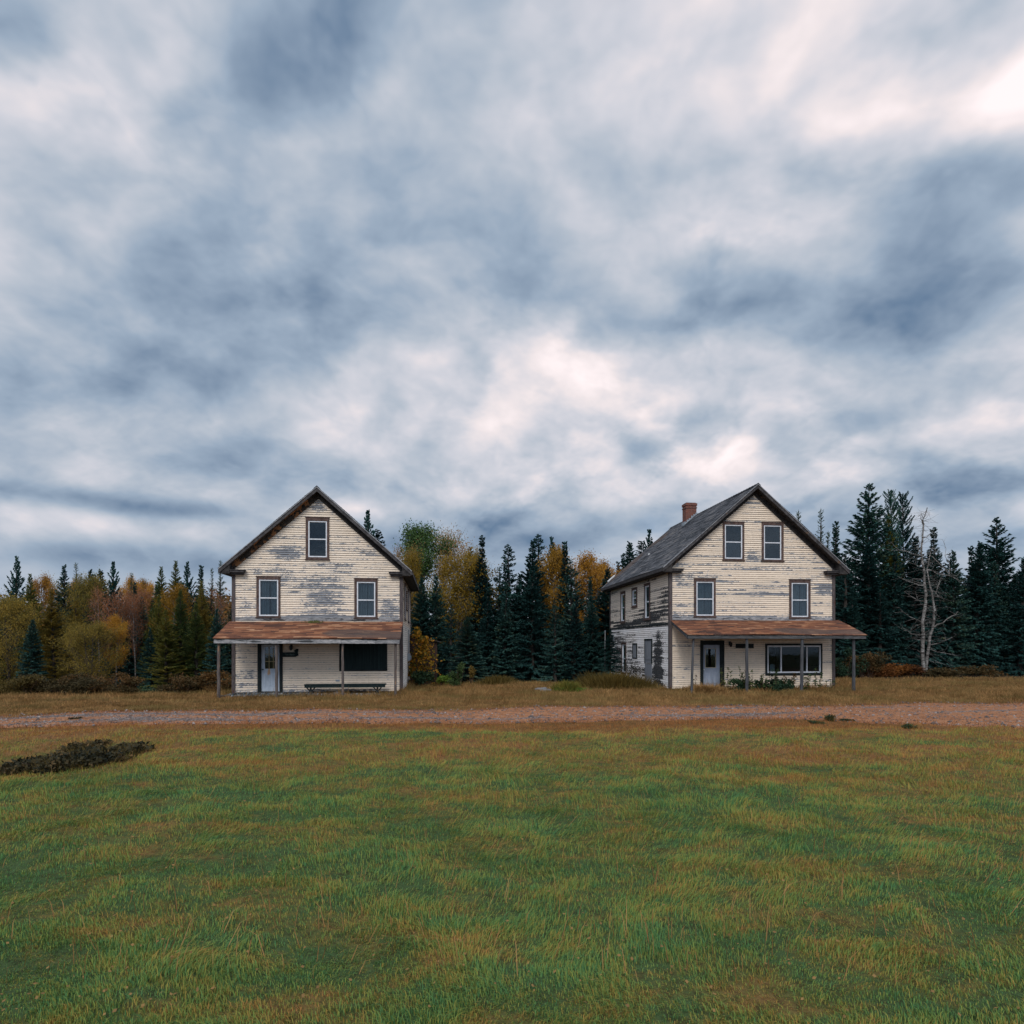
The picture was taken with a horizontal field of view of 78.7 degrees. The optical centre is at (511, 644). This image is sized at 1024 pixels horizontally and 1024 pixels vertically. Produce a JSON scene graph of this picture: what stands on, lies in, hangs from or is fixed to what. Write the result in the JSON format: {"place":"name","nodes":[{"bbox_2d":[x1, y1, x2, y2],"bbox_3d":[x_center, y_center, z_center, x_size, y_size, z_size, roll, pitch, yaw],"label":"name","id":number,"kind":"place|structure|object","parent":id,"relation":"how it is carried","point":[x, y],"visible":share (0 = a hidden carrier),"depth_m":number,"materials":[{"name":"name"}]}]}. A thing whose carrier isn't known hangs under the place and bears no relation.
{"place":"outdoors","nodes":[
{"label":"outdoors","id":0,"kind":"place"},
{"bbox_2d":[0,676,1023,1023],"bbox_3d":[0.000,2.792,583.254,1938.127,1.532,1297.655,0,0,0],"label":"ground","id":1,"kind":"structure","parent":0,"point":[370,968],"depth_m":6.13,"materials":[{"name":"green plant"}]},
{"bbox_2d":[0,556,42,680],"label":"pine tree","id":2,"kind":"object","parent":1,"relation":"on","point":[16,582],"visible":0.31,"depth_m":51.89,"materials":[{"name":"green plant"}]},
{"bbox_2d":[0,587,46,683],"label":"alder tree","id":3,"kind":"object","parent":1,"relation":"on","point":[15,606],"visible":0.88,"depth_m":42.49,"materials":[{"name":"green plant"}]},
{"bbox_2d":[0,757,50,775],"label":"dead weeds","id":4,"kind":"object","parent":1,"relation":"on","point":[16,765],"visible":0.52,"depth_m":11.79,"materials":[{"name":"brown plant"}]},
{"bbox_2d":[0,674,51,692],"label":"brush clump","id":5,"kind":"object","parent":1,"relation":"on","point":[10,684],"visible":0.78,"depth_m":27.68,"materials":[{"name":"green plant"}]},
{"bbox_2d":[4,574,55,681],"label":"larch tree","id":6,"kind":"object","parent":1,"relation":"on","point":[29,592],"visible":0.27,"depth_m":45.79,"materials":[{"name":"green plant"}]},
{"bbox_2d":[13,619,48,686],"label":"spruce tree","id":7,"kind":"object","parent":1,"relation":"on","point":[32,654],"visible":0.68,"depth_m":39.91,"materials":[{"name":"green plant"}]},
{"bbox_2d":[24,572,57,635],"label":"aspen tree","id":8,"kind":"object","parent":1,"relation":"on","point":[46,584],"visible":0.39,"depth_m":57.99,"materials":[{"name":"yellow plant"}]},
{"bbox_2d":[10,672,90,693],"bbox_3d":[-20.699,1.844,27.957,3.528,1.254,1.510,0,0,0],"label":"brush clump","id":9,"kind":"object","parent":1,"relation":"on","point":[42,683],"visible":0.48,"depth_m":27.87,"materials":[{"name":"brown plant"}]},
{"bbox_2d":[35,588,72,692],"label":"larch tree","id":10,"kind":"object","parent":1,"relation":"on","point":[52,616],"visible":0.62,"depth_m":43.80,"materials":[{"name":"green plant"}]},
{"bbox_2d":[44,564,80,668],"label":"spruce tree","id":11,"kind":"object","parent":1,"relation":"on","point":[63,598],"visible":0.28,"depth_m":53.60,"materials":[{"name":"green plant"}]},
{"bbox_2d":[7,746,126,776],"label":"dead weeds","id":12,"kind":"object","parent":1,"relation":"on","point":[58,762],"visible":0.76,"depth_m":11.26,"materials":[{"name":"brown plant"}]},
{"bbox_2d":[31,738,116,752],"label":"dead weeds","id":13,"kind":"object","parent":1,"relation":"on","point":[74,745],"visible":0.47,"depth_m":13.80,"materials":[{"name":"brown plant"}]},
{"bbox_2d":[49,598,101,680],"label":"larch tree","id":14,"kind":"object","parent":1,"relation":"on","point":[75,611],"visible":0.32,"depth_m":41.89,"materials":[{"name":"green plant"}]},
{"bbox_2d":[43,677,108,694],"bbox_3d":[-18.992,1.966,27.313,2.868,1.129,1.452,0,0,0],"label":"brush clump","id":15,"kind":"object","parent":1,"relation":"on","point":[76,685],"visible":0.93,"depth_m":27.10,"materials":[{"name":"brown plant"}]},
{"bbox_2d":[50,565,117,673],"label":"alder tree","id":16,"kind":"object","parent":1,"relation":"on","point":[82,588],"visible":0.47,"depth_m":49.18,"materials":[{"name":"olive yellow leaves"},{"name":"dark bark"}]},
{"bbox_2d":[41,616,135,677],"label":"alder tree","id":17,"kind":"object","parent":1,"relation":"on","point":[97,629],"visible":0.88,"depth_m":39.90,"materials":[{"name":"olive yellow leaves"},{"name":"dark bark"}]},
{"bbox_2d":[88,561,132,678],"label":"pine tree","id":18,"kind":"object","parent":1,"relation":"on","point":[113,572],"visible":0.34,"depth_m":49.99,"materials":[{"name":"green plant"}]},
{"bbox_2d":[82,675,144,693],"bbox_3d":[-17.808,1.887,27.940,2.368,0.999,1.584,0,0,-9],"label":"brush clump","id":19,"kind":"object","parent":1,"relation":"on","point":[128,683],"visible":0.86,"depth_m":27.81,"materials":[{"name":"brown plant"}]},
{"bbox_2d":[88,584,139,658],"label":"maple tree","id":20,"kind":"object","parent":1,"relation":"on","point":[115,609],"visible":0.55,"depth_m":44.76,"materials":[{"name":"brown plant"}]},
{"bbox_2d":[99,612,133,684],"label":"aspen tree","id":21,"kind":"object","parent":1,"relation":"on","point":[114,621],"visible":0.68,"depth_m":41.26,"materials":[{"name":"yellow plant"}]},
{"bbox_2d":[98,742,154,755],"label":"dead weeds","id":22,"kind":"object","parent":1,"relation":"on","point":[136,747],"visible":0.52,"depth_m":12.97,"materials":[{"name":"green plant"}]},
{"bbox_2d":[117,603,143,687],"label":"spruce tree","id":23,"kind":"object","parent":1,"relation":"on","point":[127,667],"visible":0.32,"depth_m":46.86,"materials":[{"name":"green plant"}]},
{"bbox_2d":[119,596,148,686],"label":"spruce tree","id":24,"kind":"object","parent":1,"relation":"on","point":[142,639],"visible":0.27,"depth_m":51.82,"materials":[{"name":"green plant"}]},
{"bbox_2d":[123,586,147,660],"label":"maple tree","id":25,"kind":"object","parent":1,"relation":"on","point":[138,622],"visible":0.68,"depth_m":46.70,"materials":[{"name":"brown plant"}]},
{"bbox_2d":[136,627,161,688],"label":"spruce tree","id":26,"kind":"object","parent":1,"relation":"on","point":[150,648],"visible":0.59,"depth_m":41.87,"materials":[{"name":"green plant"}]},
{"bbox_2d":[135,594,172,687],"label":"larch tree","id":27,"kind":"object","parent":1,"relation":"on","point":[158,615],"visible":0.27,"depth_m":42.90,"materials":[{"name":"green plant"}]},
{"bbox_2d":[140,610,190,691],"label":"larch tree","id":28,"kind":"object","parent":1,"relation":"on","point":[167,653],"visible":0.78,"depth_m":39.80,"materials":[{"name":"green plant"}]},
{"bbox_2d":[145,581,193,684],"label":"birch tree","id":29,"kind":"object","parent":1,"relation":"on","point":[172,597],"visible":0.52,"depth_m":45.86,"materials":[{"name":"brown plant"}]},
{"bbox_2d":[154,672,202,693],"bbox_3d":[-15.427,1.917,29.068,1.879,1.206,1.545,0,0,0],"label":"brush clump","id":30,"kind":"object","parent":1,"relation":"on","point":[181,679],"visible":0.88,"depth_m":28.78,"materials":[{"name":"brown plant"}]},
{"bbox_2d":[159,589,204,684],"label":"larch tree","id":31,"kind":"object","parent":1,"relation":"on","point":[180,617],"visible":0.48,"depth_m":41.80,"materials":[{"name":"green plant"}]},
{"bbox_2d":[172,561,197,664],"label":"pine tree","id":32,"kind":"object","parent":1,"relation":"on","point":[187,573],"visible":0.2,"depth_m":50.21,"materials":[{"name":"green plant"}]},
{"bbox_2d":[174,603,213,683],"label":"larch tree","id":33,"kind":"object","parent":1,"relation":"on","point":[197,633],"visible":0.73,"depth_m":40.90,"materials":[{"name":"green plant"}]},
{"bbox_2d":[182,590,221,685],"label":"larch tree","id":34,"kind":"object","parent":1,"relation":"on","point":[203,612],"visible":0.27,"depth_m":43.99,"materials":[{"name":"green plant"}]},
{"bbox_2d":[199,609,231,690],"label":"spruce tree","id":35,"kind":"object","parent":1,"relation":"on","point":[223,662],"visible":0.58,"depth_m":39.90,"materials":[{"name":"green plant"}]},
{"bbox_2d":[213,485,418,697],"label":"wooden house","id":36,"kind":"structure","parent":1,"relation":"on","point":[324,584],"depth_m":28.34,"materials":[{"name":"beige wood"}]},
{"bbox_2d":[255,576,280,617],"bbox_3d":[-10.987,-2.125,28.218,1.100,1.890,0.255,0,0,-7],"label":"window","id":37,"kind":"structure","parent":36,"relation":"in","point":[263,597],"depth_m":28.19,"materials":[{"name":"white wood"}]},
{"bbox_2d":[257,644,282,693],"bbox_3d":[-10.931,0.980,28.432,1.090,2.500,0.700,0,0,-7],"label":"door","id":38,"kind":"structure","parent":36,"relation":"in","point":[266,652],"depth_m":28.19,"materials":[{"name":"white paint"}]},
{"bbox_2d":[305,517,329,559],"bbox_3d":[-8.842,-4.795,28.403,1.100,1.950,0.135,0,0,-7],"label":"window","id":39,"kind":"structure","parent":36,"relation":"in","point":[308,519],"depth_m":28.37,"materials":[{"name":"white wood"}]},
{"bbox_2d":[339,639,386,670],"bbox_3d":[-6.811,0.480,28.644,2.150,1.500,0.080,0,0,-7],"label":"window","id":40,"kind":"structure","parent":36,"relation":"in","point":[357,657],"depth_m":28.63,"materials":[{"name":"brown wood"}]},
{"bbox_2d":[354,578,377,618],"bbox_3d":[-6.703,-2.090,28.711,1.100,1.860,0.259,0,0,-7],"label":"window","id":41,"kind":"structure","parent":36,"relation":"in","point":[360,584],"depth_m":28.69,"materials":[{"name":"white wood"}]},
{"bbox_2d":[304,683,385,692],"bbox_3d":[-7.471,2.033,28.035,3.579,0.495,0.420,0,0,-7],"label":"wooden bench","id":42,"kind":"object","parent":1,"relation":"on","point":[357,685],"visible":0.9,"depth_m":27.85,"materials":[{"name":"wood"}]},
{"bbox_2d":[402,543,426,632],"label":"birch tree","id":43,"kind":"object","parent":1,"relation":"on","point":[412,564],"visible":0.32,"depth_m":46.81,"materials":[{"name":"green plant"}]},
{"bbox_2d":[408,626,444,684],"bbox_3d":[-4.899,0.677,33.951,2.610,3.316,1.957,0,0,0],"label":"yellow shrub","id":44,"kind":"object","parent":1,"relation":"on","point":[423,648],"visible":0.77,"depth_m":33.88,"materials":[{"name":"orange plant"}]},
{"bbox_2d":[392,518,462,635],"bbox_3d":[-7.725,-3.285,52.329,7.455,14.562,5.827,0,0,32],"label":"poplar tree","id":45,"kind":"object","parent":1,"relation":"on","point":[421,535],"visible":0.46,"depth_m":52.05,"materials":[{"name":"green plant"}]},
{"bbox_2d":[411,577,444,681],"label":"spruce tree","id":46,"kind":"object","parent":1,"relation":"on","point":[420,612],"visible":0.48,"depth_m":40.97,"materials":[{"name":"green plant"}]},
{"bbox_2d":[427,574,454,680],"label":"spruce tree","id":47,"kind":"object","parent":1,"relation":"on","point":[435,610],"visible":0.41,"depth_m":41.89,"materials":[{"name":"green plant"}]},
{"bbox_2d":[437,604,463,678],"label":"spruce tree","id":48,"kind":"object","parent":1,"relation":"on","point":[449,643],"visible":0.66,"depth_m":39.91,"materials":[{"name":"green plant"}]},
{"bbox_2d":[423,546,510,657],"bbox_3d":[-3.750,-1.496,46.392,6.481,10.868,7.616,1,0,-10],"label":"birch tree","id":49,"kind":"object","parent":1,"relation":"on","point":[458,587],"visible":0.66,"depth_m":44.85,"materials":[{"name":"yellow plant"}]},
{"bbox_2d":[446,617,489,682],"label":"spruce tree","id":50,"kind":"object","parent":1,"relation":"on","point":[464,652],"visible":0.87,"depth_m":37.32,"materials":[{"name":"green plant"}]},
{"bbox_2d":[453,535,510,679],"bbox_3d":[-2.301,-1.894,44.795,4.518,11.769,4.165,-3,3,-27],"label":"spruce tree","id":51,"kind":"object","parent":1,"relation":"on","point":[475,589],"visible":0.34,"depth_m":44.52,"materials":[{"name":"green plant"}]},
{"bbox_2d":[471,588,499,681],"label":"spruce tree","id":52,"kind":"object","parent":1,"relation":"on","point":[488,628],"visible":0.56,"depth_m":41.81,"materials":[{"name":"green plant"}]},
{"bbox_2d":[482,583,528,680],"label":"spruce tree","id":53,"kind":"object","parent":1,"relation":"on","point":[504,660],"visible":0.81,"depth_m":40.71,"materials":[{"name":"green plant"}]},
{"bbox_2d":[492,544,528,678],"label":"spruce tree","id":54,"kind":"object","parent":1,"relation":"on","point":[513,597],"visible":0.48,"depth_m":44.73,"materials":[{"name":"green plant"}]},
{"bbox_2d":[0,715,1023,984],"bbox_3d":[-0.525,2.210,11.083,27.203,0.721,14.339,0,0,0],"label":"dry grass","id":55,"kind":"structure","parent":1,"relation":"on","point":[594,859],"depth_m":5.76,"materials":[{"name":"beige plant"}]},
{"bbox_2d":[502,538,557,680],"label":"spruce tree","id":56,"kind":"object","parent":1,"relation":"on","point":[529,560],"visible":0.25,"depth_m":45.67,"materials":[{"name":"green plant"}]},
{"bbox_2d":[509,565,553,682],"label":"spruce tree","id":57,"kind":"object","parent":1,"relation":"on","point":[531,642],"visible":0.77,"depth_m":40.87,"materials":[{"name":"green plant"}]},
{"bbox_2d":[531,600,571,682],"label":"spruce tree","id":58,"kind":"object","parent":1,"relation":"on","point":[555,653],"visible":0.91,"depth_m":38.90,"materials":[{"name":"green plant"}]},
{"bbox_2d":[536,538,574,637],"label":"birch tree","id":59,"kind":"object","parent":1,"relation":"on","point":[555,563],"visible":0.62,"depth_m":47.34,"materials":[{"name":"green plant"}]},
{"bbox_2d":[550,541,583,680],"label":"spruce tree","id":60,"kind":"object","parent":1,"relation":"on","point":[564,561],"visible":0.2,"depth_m":46.76,"materials":[{"name":"green plant"}]},
{"bbox_2d":[556,593,590,681],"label":"spruce tree","id":61,"kind":"object","parent":1,"relation":"on","point":[575,664],"visible":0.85,"depth_m":38.85,"materials":[{"name":"green plant"}]},
{"bbox_2d":[540,558,608,682],"bbox_3d":[3.993,-0.979,43.269,4.394,9.887,4.794,-1,-1,-27],"label":"spruce tree","id":62,"kind":"object","parent":1,"relation":"on","point":[571,597],"visible":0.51,"depth_m":42.95,"materials":[{"name":"green plant"}]},
{"bbox_2d":[560,550,613,639],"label":"aspen tree","id":63,"kind":"object","parent":1,"relation":"on","point":[587,568],"visible":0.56,"depth_m":47.35,"materials":[{"name":"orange plant"}]},
{"bbox_2d":[577,595,608,675],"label":"spruce tree","id":64,"kind":"object","parent":1,"relation":"on","point":[592,632],"visible":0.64,"depth_m":41.70,"materials":[{"name":"green plant"}]},
{"bbox_2d":[594,568,610,671],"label":"spruce tree","id":65,"kind":"object","parent":1,"relation":"on","point":[604,600],"visible":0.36,"depth_m":43.55,"materials":[{"name":"green plant"}]},
{"bbox_2d":[597,629,622,675],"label":"young spruce","id":66,"kind":"object","parent":1,"relation":"on","point":[610,644],"visible":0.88,"depth_m":37.68,"materials":[{"name":"green plant"}]},
{"bbox_2d":[574,670,659,689],"bbox_3d":[5.398,1.796,31.637,6.284,0.943,3.531,0,0,-10],"label":"grass clump","id":67,"kind":"object","parent":1,"relation":"on","point":[612,681],"visible":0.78,"depth_m":31.04,"materials":[{"name":"green plant"}]},
{"bbox_2d":[601,483,865,691],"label":"wooden house","id":68,"kind":"structure","parent":1,"relation":"on","point":[693,593],"depth_m":30.84,"materials":[{"name":"beige wood"}]},
{"bbox_2d":[693,578,716,617],"bbox_3d":[9.404,-2.255,30.559,1.160,1.910,0.258,0,0,-7],"label":"window","id":69,"kind":"structure","parent":68,"relation":"in","point":[710,583],"depth_m":30.60,"materials":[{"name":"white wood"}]},
{"bbox_2d":[700,641,723,686],"bbox_3d":[9.783,1.005,30.584,1.220,2.350,0.150,0,0,-7],"label":"door","id":70,"kind":"structure","parent":68,"relation":"in","point":[712,674],"depth_m":30.56,"materials":[{"name":"grey paint"}]},
{"bbox_2d":[722,521,744,560],"bbox_3d":[10.871,-5.055,30.666,1.160,1.930,0.135,0,0,-7],"label":"window","id":71,"kind":"structure","parent":68,"relation":"in","point":[732,551],"depth_m":30.69,"materials":[{"name":"white wood"}]},
{"bbox_2d":[761,522,784,561],"bbox_3d":[12.888,-5.055,30.897,1.200,1.970,0.135,0,0,-7],"label":"window","id":72,"kind":"structure","parent":68,"relation":"in","point":[764,524],"depth_m":30.89,"materials":[{"name":"white wood"}]},
{"bbox_2d":[765,643,822,674],"bbox_3d":[13.998,0.760,31.045,3.000,1.580,0.095,0,0,-7],"label":"window","id":73,"kind":"structure","parent":68,"relation":"in","point":[767,645],"depth_m":31.00,"materials":[{"name":"white wood"}]},
{"bbox_2d":[789,579,811,618],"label":"window","id":74,"kind":"structure","parent":68,"relation":"in","point":[805,585],"depth_m":31.09,"materials":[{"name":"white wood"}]},
{"bbox_2d":[830,521,846,661],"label":"spruce tree","id":75,"kind":"object","parent":1,"relation":"on","point":[835,538],"visible":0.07,"depth_m":46.73,"materials":[{"name":"green plant"}]},
{"bbox_2d":[835,593,869,675],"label":"spruce tree","id":76,"kind":"object","parent":1,"relation":"on","point":[854,613],"visible":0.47,"depth_m":42.34,"materials":[{"name":"green plant"}]},
{"bbox_2d":[835,551,870,661],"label":"spruce tree","id":77,"kind":"object","parent":1,"relation":"on","point":[844,587],"visible":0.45,"depth_m":42.96,"materials":[{"name":"green plant"}]},
{"bbox_2d":[835,647,870,677],"bbox_3d":[21.619,1.265,40.109,2.460,2.190,1.615,0,0,0],"label":"green bush","id":78,"kind":"object","parent":1,"relation":"on","point":[844,671],"visible":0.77,"depth_m":39.94,"materials":[{"name":"green plant"}]},
{"bbox_2d":[845,651,891,677],"bbox_3d":[22.854,1.391,40.346,3.281,1.936,1.618,0,0,0],"label":"brown bush","id":79,"kind":"object","parent":1,"relation":"on","point":[875,662],"visible":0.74,"depth_m":40.14,"materials":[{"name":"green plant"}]},
{"bbox_2d":[839,542,900,674],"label":"spruce tree","id":80,"kind":"object","parent":1,"relation":"on","point":[870,579],"visible":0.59,"depth_m":43.29,"materials":[{"name":"green plant"}]},
{"bbox_2d":[835,483,912,655],"bbox_3d":[25.669,-4.289,46.009,6.588,14.979,6.030,0,0,29],"label":"fir tree","id":81,"kind":"object","parent":1,"relation":"on","point":[872,523],"visible":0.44,"depth_m":45.25,"materials":[{"name":"green plant"}]},
{"bbox_2d":[858,514,908,655],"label":"larch tree","id":82,"kind":"object","parent":1,"relation":"on","point":[889,559],"visible":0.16,"depth_m":46.57,"materials":[{"name":"green plant"}]},
{"bbox_2d":[856,589,917,675],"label":"spruce tree","id":83,"kind":"object","parent":1,"relation":"on","point":[881,605],"visible":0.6,"depth_m":42.28,"materials":[{"name":"green plant"}]},
{"bbox_2d":[882,489,905,598],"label":"larch tree","id":84,"kind":"object","parent":1,"relation":"on","point":[892,504],"visible":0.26,"depth_m":46.79,"materials":[{"name":"green plant"}]},
{"bbox_2d":[881,552,920,675],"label":"spruce tree","id":85,"kind":"object","parent":1,"relation":"on","point":[892,591],"visible":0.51,"depth_m":43.63,"materials":[{"name":"green plant"}]},
{"bbox_2d":[893,491,917,654],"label":"larch tree","id":86,"kind":"object","parent":1,"relation":"on","point":[902,519],"visible":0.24,"depth_m":47.75,"materials":[{"name":"green plant"}]},
{"bbox_2d":[885,536,948,675],"bbox_3d":[29.046,-2.448,45.056,4.051,10.667,4.258,1,0,-11],"label":"spruce tree","id":87,"kind":"object","parent":1,"relation":"on","point":[915,574],"visible":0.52,"depth_m":44.66,"materials":[{"name":"green plant"}]},
{"bbox_2d":[887,507,970,675],"bbox_3d":[27.923,-3.430,42.034,4.935,11.724,2.874,0,0,0],"label":"dead birch","id":88,"kind":"object","parent":1,"relation":"on","point":[924,661],"visible":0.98,"depth_m":42.01,"materials":[{"name":"grey wood"}]},
{"bbox_2d":[909,527,973,668],"bbox_3d":[31.992,-2.713,46.941,4.721,12.299,4.352,1,0,36],"label":"spruce tree","id":89,"kind":"object","parent":1,"relation":"on","point":[937,569],"visible":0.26,"depth_m":46.79,"materials":[{"name":"green plant"}]},
{"bbox_2d":[920,588,962,673],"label":"spruce tree","id":90,"kind":"object","parent":1,"relation":"on","point":[941,613],"visible":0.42,"depth_m":45.65,"materials":[{"name":"green plant"}]},
{"bbox_2d":[928,550,981,675],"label":"spruce tree","id":91,"kind":"object","parent":1,"relation":"on","point":[951,589],"visible":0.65,"depth_m":45.68,"materials":[{"name":"green plant"}]},
{"bbox_2d":[952,664,1008,676],"bbox_3d":[30.876,1.808,41.371,3.551,1.029,1.555,0,0,0],"label":"fern patch","id":92,"kind":"object","parent":1,"relation":"on","point":[980,670],"visible":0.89,"depth_m":41.18,"materials":[{"name":"brown plant"}]},
{"bbox_2d":[954,541,1011,675],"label":"spruce tree","id":93,"kind":"object","parent":1,"relation":"on","point":[977,593],"visible":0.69,"depth_m":46.42,"materials":[{"name":"green plant"}]},
{"bbox_2d":[967,517,1021,656],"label":"fir tree","id":94,"kind":"object","parent":1,"relation":"on","point":[1001,557],"visible":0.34,"depth_m":51.50,"materials":[{"name":"green plant"}]},
{"bbox_2d":[984,561,1015,675],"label":"spruce tree","id":95,"kind":"object","parent":1,"relation":"on","point":[996,590],"visible":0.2,"depth_m":50.17,"materials":[{"name":"green plant"}]},
{"bbox_2d":[995,557,1023,675],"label":"spruce tree","id":96,"kind":"object","parent":1,"relation":"on","point":[1019,637],"visible":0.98,"depth_m":45.87,"materials":[{"name":"green plant"}]},
{"bbox_2d":[0,674,1023,718],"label":"grass","id":97,"kind":"structure","parent":0,"point":[706,697],"depth_m":25.49,"materials":[{"name":"plant"}]},
{"bbox_2d":[0,701,1023,728],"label":"gravel road","id":98,"kind":"structure","parent":0,"point":[544,716],"depth_m":19.35,"materials":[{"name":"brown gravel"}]},
{"bbox_2d":[0,0,1023,616],"label":"sky","id":99,"kind":"structure","parent":0,"point":[581,273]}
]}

